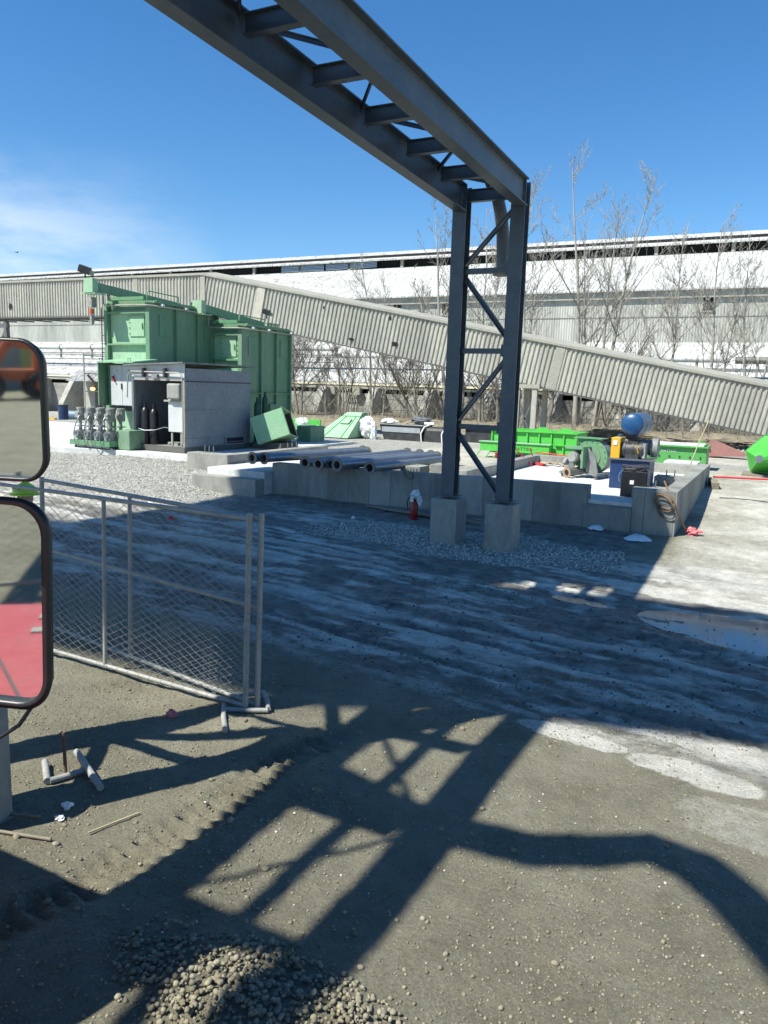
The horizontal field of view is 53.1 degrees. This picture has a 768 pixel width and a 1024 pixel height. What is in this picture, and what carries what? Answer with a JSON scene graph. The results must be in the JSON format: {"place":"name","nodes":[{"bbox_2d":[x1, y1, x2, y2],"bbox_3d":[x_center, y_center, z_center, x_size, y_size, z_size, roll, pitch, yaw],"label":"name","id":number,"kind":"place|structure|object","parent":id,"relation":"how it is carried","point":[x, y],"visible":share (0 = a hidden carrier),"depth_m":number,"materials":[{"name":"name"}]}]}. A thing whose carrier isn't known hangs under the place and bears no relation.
{"place":"outdoors","nodes":[
{"label":"outdoors","id":0,"kind":"place"},
{"bbox_2d":[0,411,767,1023],"bbox_3d":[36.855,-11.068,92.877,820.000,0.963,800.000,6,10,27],"label":"ground","id":1,"kind":"structure","parent":0,"point":[326,583],"depth_m":6.12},
{"bbox_2d":[0,322,9,336],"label":"gallery trestle","id":2,"kind":"object","parent":1,"relation":"on","point":[6,327],"visible":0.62,"depth_m":46.94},
{"bbox_2d":[0,707,12,823],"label":"concrete pier","id":3,"kind":"structure","parent":1,"relation":"on","point":[6,808],"depth_m":5.22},
{"bbox_2d":[9,812,40,817],"bbox_3d":[-2.607,2.079,5.301,0.500,0.032,0.023,3,9,7],"label":"broken stick","id":4,"kind":"object","parent":1,"relation":"on","point":[25,815],"visible":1,"depth_m":5.28,"materials":[{"name":"brown wood"}]},
{"bbox_2d":[0,829,51,840],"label":"broken stick","id":5,"kind":"object","parent":1,"relation":"on","point":[7,832],"visible":1,"depth_m":5.05,"materials":[{"name":"brown wood"}]},
{"bbox_2d":[0,337,53,738],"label":"mirrors","id":6,"kind":"object","parent":1,"relation":"on","point":[26,628],"visible":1,"depth_m":1.35,"materials":[{"name":"black plastic"}]},
{"bbox_2d":[58,405,68,419],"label":"steel barrel","id":7,"kind":"object","parent":1,"relation":"on","point":[63,413],"visible":0.98,"depth_m":46.43,"materials":[{"name":"blue paint"}]},
{"bbox_2d":[41,732,103,790],"bbox_3d":[-2.388,1.853,5.799,0.347,0.354,0.649,-5,11,-36],"label":"fence stand","id":8,"kind":"object","parent":1,"relation":"on","point":[87,769],"visible":1,"depth_m":5.83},
{"bbox_2d":[88,812,139,833],"bbox_3d":[-1.838,2.118,5.245,0.018,0.019,0.367,11,13,44],"label":"wooden stick","id":9,"kind":"object","parent":1,"relation":"on","point":[111,823],"visible":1,"depth_m":5.24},
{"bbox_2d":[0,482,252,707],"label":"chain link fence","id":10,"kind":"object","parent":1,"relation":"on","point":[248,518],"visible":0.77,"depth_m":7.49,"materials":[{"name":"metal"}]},
{"bbox_2d":[34,452,244,506],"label":"bank stones","id":11,"kind":"object","parent":1,"relation":"on","point":[194,497],"visible":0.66,"depth_m":22.49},
{"bbox_2d":[39,477,264,707],"bbox_3d":[-2.588,0.705,8.049,3.750,1.851,0.073,9,11,36],"label":"chain link fence","id":12,"kind":"object","parent":1,"relation":"on","point":[260,519],"visible":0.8,"depth_m":7.77,"materials":[{"name":"metal"}]},
{"bbox_2d":[49,421,353,460],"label":"concrete slab","id":13,"kind":"structure","parent":1,"relation":"on","point":[61,434],"depth_m":26.74,"materials":[{"name":"concrete"}]},
{"bbox_2d":[83,353,105,428],"bbox_3d":[-11.997,-4.985,33.180,1.789,3.600,0.161,-3,10,-28],"label":"stair frame","id":14,"kind":"object","parent":13,"relation":"on","point":[91,379],"visible":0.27,"depth_m":32.72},
{"bbox_2d":[70,407,144,449],"bbox_3d":[-9.421,-2.857,26.224,2.420,1.360,1.366,6,10,27],"label":"pump skid","id":15,"kind":"object","parent":13,"relation":"on","point":[100,437],"visible":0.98,"depth_m":25.91,"materials":[{"name":"green paint"}]},
{"bbox_2d":[96,358,157,429],"bbox_3d":[-8.990,-3.852,27.081,1.820,3.080,1.212,6,10,27],"label":"switch cabinet","id":16,"kind":"object","parent":13,"relation":"on","point":[112,382],"visible":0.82,"depth_m":26.96,"materials":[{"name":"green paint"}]},
{"bbox_2d":[82,278,218,431],"bbox_3d":[-8.531,-5.471,28.735,2.530,5.780,4.470,6,10,27],"label":"filter housing","id":17,"kind":"object","parent":13,"relation":"on","point":[140,326],"visible":0.52,"depth_m":27.68,"materials":[{"name":"green paint"}]},
{"bbox_2d":[77,264,94,277],"bbox_3d":[-10.436,-8.407,26.928,0.555,0.529,0.238,1,9,-3],"label":"floodlight","id":18,"kind":"object","parent":17,"relation":"attached to","point":[85,270],"visible":1,"depth_m":26.84,"materials":[{"name":"metal"}]},
{"bbox_2d":[87,297,96,324],"bbox_3d":[-10.437,-7.190,27.486,0.220,0.950,0.220,6,10,27],"label":"beacon light","id":19,"kind":"object","parent":17,"relation":"attached to","point":[91,302],"visible":1,"depth_m":27.41,"materials":[{"name":"orange paint"}]},
{"bbox_2d":[129,316,144,335],"bbox_3d":[-8.747,-6.583,27.223,0.740,0.700,0.074,6,10,27],"label":"access door","id":20,"kind":"structure","parent":17,"relation":"in","point":[137,323],"depth_m":27.22,"materials":[{"name":"green paint"}]},
{"bbox_2d":[123,362,256,452],"bbox_3d":[-6.725,-3.732,27.056,2.590,2.950,3.910,6,10,27],"label":"grey cabin","id":21,"kind":"object","parent":13,"relation":"on","point":[216,409],"visible":0.95,"depth_m":26.23,"materials":[{"name":"metal"}]},
{"bbox_2d":[141,402,149,443],"bbox_3d":[-8.135,-3.023,26.216,0.296,1.410,0.296,6,10,27],"label":"gas cylinder","id":22,"kind":"object","parent":21,"relation":"on","point":[145,421],"visible":0.91,"depth_m":26.10,"materials":[{"name":"black metal"}]},
{"bbox_2d":[149,404,158,444],"bbox_3d":[-7.823,-2.981,26.174,0.296,1.360,0.296,6,10,27],"label":"gas cylinder","id":23,"kind":"object","parent":21,"relation":"on","point":[154,423],"visible":0.98,"depth_m":26.07,"materials":[{"name":"black metal"}]},
{"bbox_2d":[164,383,182,446],"bbox_3d":[-6.902,-3.184,25.278,0.840,2.060,0.280,6,10,27],"label":"hanging panel","id":24,"kind":"object","parent":21,"relation":"hanging from","point":[174,395],"visible":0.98,"depth_m":25.26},
{"bbox_2d":[225,435,244,444],"bbox_3d":[-5.320,-2.563,27.408,0.065,0.300,1.100,6,10,27],"label":"vent window","id":25,"kind":"structure","parent":21,"relation":"in","point":[229,440],"depth_m":27.37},
{"bbox_2d":[193,300,292,441],"bbox_3d":[-5.542,-5.444,30.547,1.960,5.340,4.050,6,10,27],"label":"filter housing","id":26,"kind":"object","parent":13,"relation":"on","point":[237,339],"visible":0.66,"depth_m":30.01,"materials":[{"name":"green paint"}]},
{"bbox_2d":[221,338,236,356],"bbox_3d":[-5.925,-6.306,29.397,0.740,0.700,0.073,6,10,27],"label":"access door","id":27,"kind":"structure","parent":26,"relation":"in","point":[229,345],"depth_m":29.39,"materials":[{"name":"green paint"}]},
{"bbox_2d":[254,397,259,440],"bbox_3d":[-4.674,-3.294,28.330,0.229,1.850,0.229,6,10,27],"label":"gas cylinder","id":28,"kind":"object","parent":13,"relation":"on","point":[257,408],"visible":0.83,"depth_m":28.16,"materials":[{"name":"metal"}]},
{"bbox_2d":[262,392,267,413],"bbox_3d":[-4.421,-3.427,28.577,0.229,2.050,0.229,6,10,27],"label":"gas cylinder","id":29,"kind":"object","parent":13,"relation":"on","point":[265,404],"visible":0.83,"depth_m":28.40,"materials":[{"name":"metal"}]},
{"bbox_2d":[250,406,298,445],"bbox_3d":[-4.020,-3.114,28.274,1.544,1.625,1.683,2,9,4],"label":"tilted duct box","id":30,"kind":"object","parent":13,"relation":"on","point":[276,425],"visible":0.88,"depth_m":27.55,"materials":[{"name":"green paint"}]},
{"bbox_2d":[252,441,297,449],"bbox_3d":[-4.026,-2.424,28.402,1.300,0.350,1.100,6,10,27],"label":"wooden cribbing","id":31,"kind":"object","parent":13,"relation":"on","point":[276,445],"visible":0.46,"depth_m":27.94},
{"bbox_2d":[192,460,299,497],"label":"slab","id":32,"kind":"structure","parent":1,"relation":"on","point":[247,479],"depth_m":20.83,"materials":[{"name":"concrete"}]},
{"bbox_2d":[221,690,270,732],"bbox_3d":[-1.260,1.811,7.024,0.452,0.078,0.838,0,9,-12],"label":"fence stand","id":33,"kind":"object","parent":1,"relation":"on","point":[225,708],"visible":0.94,"depth_m":7.03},
{"bbox_2d":[187,442,327,469],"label":"block wall","id":34,"kind":"structure","parent":1,"relation":"on","point":[203,460],"depth_m":22.69,"materials":[{"name":"concrete"}]},
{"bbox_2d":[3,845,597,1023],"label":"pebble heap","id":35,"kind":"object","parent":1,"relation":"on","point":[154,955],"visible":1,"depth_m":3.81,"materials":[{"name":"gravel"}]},
{"bbox_2d":[292,418,320,431],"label":"frame heap","id":36,"kind":"object","parent":1,"relation":"on","point":[314,422],"visible":0.08,"depth_m":40.05,"materials":[{"name":"metal"}]},
{"bbox_2d":[297,425,324,441],"bbox_3d":[-3.115,-3.285,32.691,0.700,0.750,1.100,6,10,27],"label":"green base box","id":37,"kind":"object","parent":1,"relation":"on","point":[310,433],"visible":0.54,"depth_m":32.27,"materials":[{"name":"paint"}]},
{"bbox_2d":[291,335,338,414],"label":"bare tree","id":38,"kind":"object","parent":1,"relation":"on","point":[297,353],"visible":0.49,"depth_m":52.43,"materials":[{"name":"brown plant"}]},
{"bbox_2d":[308,353,354,414],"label":"bare sapling","id":39,"kind":"object","parent":1,"relation":"on","point":[318,380],"visible":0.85,"depth_m":52.56,"materials":[{"name":"brown plant"}]},
{"bbox_2d":[314,340,367,415],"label":"bare tree","id":40,"kind":"object","parent":1,"relation":"on","point":[338,366],"visible":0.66,"depth_m":50.83,"materials":[{"name":"brown plant"}]},
{"bbox_2d":[324,412,367,438],"bbox_3d":[-2.050,-4.152,37.455,1.850,1.420,2.122,6,10,27],"label":"wedge hopper","id":41,"kind":"object","parent":1,"relation":"on","point":[345,426],"visible":0.77,"depth_m":36.95,"materials":[{"name":"green paint"}]},
{"bbox_2d":[358,416,376,438],"bbox_3d":[-0.790,-4.075,36.989,1.036,1.120,0.531,6,10,27],"label":"plastic sheet","id":42,"kind":"object","parent":1,"relation":"on","point":[366,424],"visible":0.98,"depth_m":36.81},
{"bbox_2d":[344,252,397,414],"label":"bare tree","id":43,"kind":"object","parent":1,"relation":"on","point":[371,395],"visible":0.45,"depth_m":50.17,"materials":[{"name":"brown plant"}]},
{"bbox_2d":[0,653,755,1023],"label":"loose rocks","id":44,"kind":"object","parent":1,"relation":"on","point":[264,869],"visible":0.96,"depth_m":5.28,"materials":[{"name":"stone"}]},
{"bbox_2d":[0,230,767,431],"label":"storage building","id":45,"kind":"structure","parent":1,"relation":"on","point":[327,274],"depth_m":60.65,"materials":[{"name":"metal"}]},
{"bbox_2d":[67,370,105,407],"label":"entrance canopy","id":46,"kind":"object","parent":45,"relation":"attached to","point":[91,399],"visible":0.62,"depth_m":64.98,"materials":[{"name":"metal"}]},
{"bbox_2d":[36,344,337,359],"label":"service pipe","id":47,"kind":"object","parent":45,"relation":"on","point":[91,347],"visible":0.23,"depth_m":71.10,"materials":[{"name":"metal"}]},
{"bbox_2d":[42,352,335,362],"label":"cable run","id":48,"kind":"object","parent":45,"relation":"attached to","point":[104,354],"visible":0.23,"depth_m":71.48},
{"bbox_2d":[328,386,361,412],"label":"conduit bundle","id":49,"kind":"object","parent":45,"relation":"attached to","point":[357,392],"visible":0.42,"depth_m":56.91,"materials":[{"name":"grey metal"}]},
{"bbox_2d":[334,353,445,369],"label":"service pipe","id":50,"kind":"object","parent":45,"relation":"on","point":[367,357],"visible":0.14,"depth_m":58.50,"materials":[{"name":"metal"}]},
{"bbox_2d":[646,355,729,366],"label":"service pipe","id":51,"kind":"object","parent":45,"relation":"on","point":[691,359],"visible":0.38,"depth_m":47.63,"materials":[{"name":"metal"}]},
{"bbox_2d":[707,368,767,372],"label":"steel rail beam","id":52,"kind":"structure","parent":45,"relation":"attached to","point":[741,370],"depth_m":45.81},
{"bbox_2d":[735,356,767,376],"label":"service pipe","id":53,"kind":"object","parent":45,"relation":"on","point":[759,359],"visible":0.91,"depth_m":46.13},
{"bbox_2d":[0,612,767,1023],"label":"scattered stones","id":54,"kind":"object","parent":1,"relation":"on","point":[520,1010],"visible":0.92,"depth_m":5.16,"materials":[{"name":"gravel"}]},
{"bbox_2d":[363,352,417,415],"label":"bare tree","id":55,"kind":"object","parent":1,"relation":"on","point":[383,359],"visible":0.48,"depth_m":49.36,"materials":[{"name":"brown plant"}]},
{"bbox_2d":[386,357,421,416],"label":"bare sapling","id":56,"kind":"object","parent":1,"relation":"on","point":[406,390],"visible":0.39,"depth_m":49.62,"materials":[{"name":"brown plant"}]},
{"bbox_2d":[382,507,430,516],"bbox_3d":[0.872,0.052,18.024,2.236,0.052,0.140,9,11,37],"label":"plank","id":57,"kind":"object","parent":1,"relation":"on","point":[405,511],"visible":0.56,"depth_m":18.30,"materials":[{"name":"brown wood"}]},
{"bbox_2d":[373,354,444,416],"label":"bare tree","id":58,"kind":"object","parent":1,"relation":"on","point":[398,380],"visible":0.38,"depth_m":48.47,"materials":[{"name":"brown plant"}]},
{"bbox_2d":[378,423,442,442],"bbox_3d":[1.643,-3.757,36.794,3.682,0.986,1.300,6,10,27],"label":"wrapped skid","id":59,"kind":"object","parent":1,"relation":"on","point":[412,432],"visible":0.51,"depth_m":36.30,"materials":[{"name":"metal"}]},
{"bbox_2d":[410,417,431,424],"bbox_3d":[1.745,-4.347,36.664,1.280,0.403,0.638,6,10,27],"label":"plastic sheet","id":60,"kind":"object","parent":59,"relation":"on","point":[419,420],"visible":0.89,"depth_m":36.44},
{"bbox_2d":[407,490,422,519],"bbox_3d":[0.707,-0.176,17.706,0.237,0.709,0.331,-5,11,-35],"label":"fire extinguisher","id":61,"kind":"object","parent":1,"relation":"on","point":[414,498],"visible":1,"depth_m":17.66,"materials":[{"name":"metal"}]},
{"bbox_2d":[66,677,767,1022],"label":"pale chips","id":62,"kind":"object","parent":1,"relation":"on","point":[665,883],"visible":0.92,"depth_m":4.88,"materials":[{"name":"stone"}]},
{"bbox_2d":[429,496,466,545],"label":"concrete pier","id":63,"kind":"structure","parent":1,"relation":"on","point":[447,520],"depth_m":15.27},
{"bbox_2d":[407,197,504,418],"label":"bare tree","id":64,"kind":"object","parent":1,"relation":"on","point":[424,308],"visible":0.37,"depth_m":48.61,"materials":[{"name":"brown plant"}]},
{"bbox_2d":[294,520,625,572],"bbox_3d":[1.370,0.594,15.512,7.046,0.133,3.180,6,10,27],"label":"crushed stone","id":65,"kind":"object","parent":1,"relation":"on","point":[472,537],"visible":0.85,"depth_m":15.02,"materials":[{"name":"gravel"}]},
{"bbox_2d":[465,429,490,442],"bbox_3d":[5.334,-3.538,36.495,2.950,0.870,1.000,6,10,27],"label":"dark skid","id":66,"kind":"object","parent":1,"relation":"on","point":[474,436],"visible":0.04,"depth_m":36.51,"materials":[{"name":"metal"}]},
{"bbox_2d":[464,322,500,421],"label":"bare sapling","id":67,"kind":"object","parent":1,"relation":"on","point":[483,406],"visible":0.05,"depth_m":47.92,"materials":[{"name":"brown plant"}]},
{"bbox_2d":[272,454,709,536],"bbox_3d":[3.405,-0.873,22.113,10.350,1.540,8.150,6,10,27],"label":"concrete foundation","id":68,"kind":"object","parent":1,"relation":"on","point":[547,493],"visible":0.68,"depth_m":18.78,"materials":[{"name":"concrete"}]},
{"bbox_2d":[247,445,364,463],"bbox_3d":[-2.092,-1.698,22.469,0.330,0.365,4.994,8,11,34],"label":"steel pipe","id":69,"kind":"object","parent":68,"relation":"on","point":[253,457],"visible":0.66,"depth_m":21.06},
{"bbox_2d":[260,447,370,463],"bbox_3d":[-1.860,-1.652,22.225,0.330,0.365,4.448,9,11,36],"label":"steel pipe","id":70,"kind":"object","parent":68,"relation":"on","point":[266,458],"visible":0.84,"depth_m":21.52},
{"bbox_2d":[300,448,410,468],"bbox_3d":[-0.644,-1.558,21.878,0.330,0.365,5.315,7,11,31],"label":"steel pipe","id":71,"kind":"object","parent":68,"relation":"on","point":[306,462],"visible":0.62,"depth_m":20.74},
{"bbox_2d":[313,449,423,470],"bbox_3d":[-0.277,-1.497,21.570,0.330,0.365,5.240,7,11,31],"label":"steel pipe","id":72,"kind":"object","parent":68,"relation":"on","point":[319,464],"visible":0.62,"depth_m":20.21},
{"bbox_2d":[326,450,433,470],"bbox_3d":[0.054,-1.468,21.453,0.330,0.365,5.060,8,11,33],"label":"steel pipe","id":73,"kind":"object","parent":68,"relation":"on","point":[329,464],"visible":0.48,"depth_m":20.63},
{"bbox_2d":[332,451,441,471],"bbox_3d":[0.213,-1.419,21.099,0.330,0.390,4.958,8,11,33],"label":"steel pipe","id":74,"kind":"object","parent":68,"relation":"on","point":[338,464],"visible":0.78,"depth_m":20.06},
{"bbox_2d":[364,456,460,474],"bbox_3d":[0.874,-1.325,20.723,0.330,0.365,4.525,8,11,32],"label":"steel pipe","id":75,"kind":"object","parent":68,"relation":"on","point":[370,467],"visible":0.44,"depth_m":19.67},
{"bbox_2d":[559,436,610,479],"bbox_3d":[5.612,-1.511,21.466,1.150,1.103,1.248,9,12,39],"label":"centrifugal fan","id":76,"kind":"object","parent":68,"relation":"on","point":[589,455],"visible":0.99,"depth_m":21.33},
{"bbox_2d":[608,412,659,487],"bbox_3d":[6.407,-1.581,19.571,1.080,1.883,1.472,6,10,27],"label":"blower unit","id":77,"kind":"object","parent":68,"relation":"on","point":[632,449],"visible":0.93,"depth_m":19.15,"materials":[{"name":"blue paint"}]},
{"bbox_2d":[620,470,650,496],"bbox_3d":[5.808,-0.655,17.772,0.575,0.588,0.480,6,10,27],"label":"control cabinet","id":78,"kind":"object","parent":68,"relation":"on","point":[630,480],"visible":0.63,"depth_m":17.59,"materials":[{"name":"black metal"}]},
{"bbox_2d":[622,464,649,486],"bbox_3d":[5.824,-0.746,17.711,0.705,0.686,0.513,6,10,27],"label":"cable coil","id":79,"kind":"object","parent":78,"relation":"on","point":[639,468],"visible":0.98,"depth_m":17.54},
{"bbox_2d":[653,492,674,512],"bbox_3d":[5.928,-0.202,16.264,0.451,0.423,0.083,6,10,27],"label":"hose coil","id":80,"kind":"object","parent":68,"relation":"hanging from","point":[656,502],"visible":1,"depth_m":16.26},
{"bbox_2d":[445,207,536,421],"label":"bare tree","id":81,"kind":"object","parent":1,"relation":"on","point":[489,324],"visible":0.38,"depth_m":47.21,"materials":[{"name":"brown plant"}]},
{"bbox_2d":[482,377,500,421],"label":"bare sapling","id":82,"kind":"object","parent":1,"relation":"on","point":[497,401],"visible":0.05,"depth_m":47.16,"materials":[{"name":"brown plant"}]},
{"bbox_2d":[483,501,520,552],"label":"concrete pier","id":83,"kind":"structure","parent":1,"relation":"on","point":[502,527],"depth_m":14.75,"materials":[{"name":"concrete"}]},
{"bbox_2d":[144,0,530,503],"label":"steel gantry","id":84,"kind":"object","parent":83,"relation":"on","point":[358,39],"visible":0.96,"depth_m":11.11,"materials":[{"name":"metal"}]},
{"bbox_2d":[281,578,767,750],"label":"mud clods","id":85,"kind":"object","parent":1,"relation":"on","point":[667,706],"visible":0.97,"depth_m":9.17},
{"bbox_2d":[291,409,761,446],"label":"dead grass bank","id":86,"kind":"structure","parent":1,"relation":"on","point":[326,420],"depth_m":44.27,"materials":[{"name":"plant"}]},
{"bbox_2d":[291,387,761,438],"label":"brush","id":87,"kind":"object","parent":86,"relation":"on","point":[488,419],"visible":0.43,"depth_m":47.15,"materials":[{"name":"brown plant"}]},
{"bbox_2d":[484,162,572,422],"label":"bare tree","id":88,"kind":"object","parent":1,"relation":"on","point":[530,318],"visible":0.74,"depth_m":46.02,"materials":[{"name":"brown plant"}]},
{"bbox_2d":[476,427,588,457],"bbox_3d":[5.515,-2.566,28.791,3.766,1.300,2.237,6,10,27],"label":"green trough","id":89,"kind":"object","parent":1,"relation":"on","point":[543,439],"visible":0.55,"depth_m":27.89,"materials":[{"name":"metal"}]},
{"bbox_2d":[517,384,547,428],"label":"conveyor tower","id":90,"kind":"structure","parent":1,"relation":"on","point":[533,406],"depth_m":36.34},
{"bbox_2d":[0,272,767,435],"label":"conveyor gallery","id":91,"kind":"object","parent":90,"relation":"on","point":[736,402],"visible":0.81,"depth_m":37.25,"materials":[{"name":"paint"}]},
{"bbox_2d":[538,390,566,422],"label":"bare sapling","id":92,"kind":"object","parent":1,"relation":"on","point":[552,398],"visible":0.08,"depth_m":45.78,"materials":[{"name":"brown plant"}]},
{"bbox_2d":[528,135,634,425],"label":"bare tree","id":93,"kind":"object","parent":1,"relation":"on","point":[579,326],"visible":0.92,"depth_m":44.19,"materials":[{"name":"brown plant"}]},
{"bbox_2d":[551,595,616,608],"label":"puddle","id":94,"kind":"object","parent":1,"relation":"on","point":[580,601],"visible":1,"depth_m":11.41,"materials":[{"name":"grey liquid"}]},
{"bbox_2d":[584,347,613,426],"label":"bare sapling","id":95,"kind":"object","parent":1,"relation":"on","point":[603,407],"visible":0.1,"depth_m":43.84,"materials":[{"name":"brown plant"}]},
{"bbox_2d":[624,534,651,541],"bbox_3d":[5.272,0.512,15.921,0.552,0.108,0.645,6,10,27],"label":"plastic bag","id":96,"kind":"object","parent":1,"relation":"on","point":[638,537],"visible":1,"depth_m":15.77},
{"bbox_2d":[576,158,724,426],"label":"bare tree","id":97,"kind":"object","parent":1,"relation":"on","point":[615,335],"visible":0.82,"depth_m":43.27,"materials":[{"name":"brown plant"}]},
{"bbox_2d":[613,214,708,431],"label":"bare tree","id":98,"kind":"object","parent":1,"relation":"on","point":[673,336],"visible":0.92,"depth_m":41.95,"materials":[{"name":"brown plant"}]},
{"bbox_2d":[583,427,753,446],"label":"heaped branches","id":99,"kind":"object","parent":1,"relation":"on","point":[605,433],"visible":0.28,"depth_m":37.97,"materials":[{"name":"brown wood"}]},
{"bbox_2d":[647,441,711,463],"bbox_3d":[9.732,-2.031,26.976,3.100,0.840,1.300,6,10,27],"label":"green trough","id":100,"kind":"object","parent":1,"relation":"on","point":[678,450],"visible":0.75,"depth_m":26.17,"materials":[{"name":"metal"}]},
{"bbox_2d":[664,459,700,464],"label":"concrete block","id":101,"kind":"structure","parent":1,"relation":"on","point":[674,461],"depth_m":24.23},
{"bbox_2d":[684,527,702,535],"bbox_3d":[6.612,0.429,16.470,0.322,0.225,0.325,-2,10,-21],"label":"pink rag","id":102,"kind":"object","parent":1,"relation":"on","point":[691,531],"visible":0.99,"depth_m":16.39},
{"bbox_2d":[637,611,767,654],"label":"puddle","id":103,"kind":"object","parent":1,"relation":"on","point":[742,635],"visible":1,"depth_m":10.28,"materials":[{"name":"blue liquid"}]},
{"bbox_2d":[708,477,719,489],"bbox_3d":[9.578,-0.834,22.341,0.200,0.258,0.928,4,9,15],"label":"timber block","id":104,"kind":"object","parent":1,"relation":"on","point":[713,483],"depth_m":22.03,"materials":[{"name":"brown wood"}]},
{"bbox_2d":[670,202,767,432],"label":"bare tree","id":105,"kind":"object","parent":1,"relation":"on","point":[713,330],"visible":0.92,"depth_m":41.03,"materials":[{"name":"brown plant"}]},
{"bbox_2d":[704,439,745,456],"bbox_3d":[13.928,-2.626,31.923,2.400,0.750,0.600,6,10,27],"label":"gravel pile","id":106,"kind":"object","parent":1,"relation":"on","point":[717,448],"visible":0.55,"depth_m":31.63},
{"bbox_2d":[710,234,767,435],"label":"bare tree","id":107,"kind":"object","parent":1,"relation":"on","point":[745,365],"visible":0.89,"depth_m":40.85,"materials":[{"name":"brown plant"}]},
{"bbox_2d":[713,476,767,479],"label":"red tape","id":108,"kind":"object","parent":1,"relation":"on","point":[740,478],"visible":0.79,"depth_m":23.32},
{"bbox_2d":[741,434,767,476],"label":"green funnel","id":109,"kind":"object","parent":1,"relation":"on","point":[756,452],"visible":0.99,"depth_m":24.59,"materials":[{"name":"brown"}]},
{"bbox_2d":[0,0,767,390],"label":"sky","id":110,"kind":"structure","parent":0,"point":[128,139],"materials":[{"name":"blue"}]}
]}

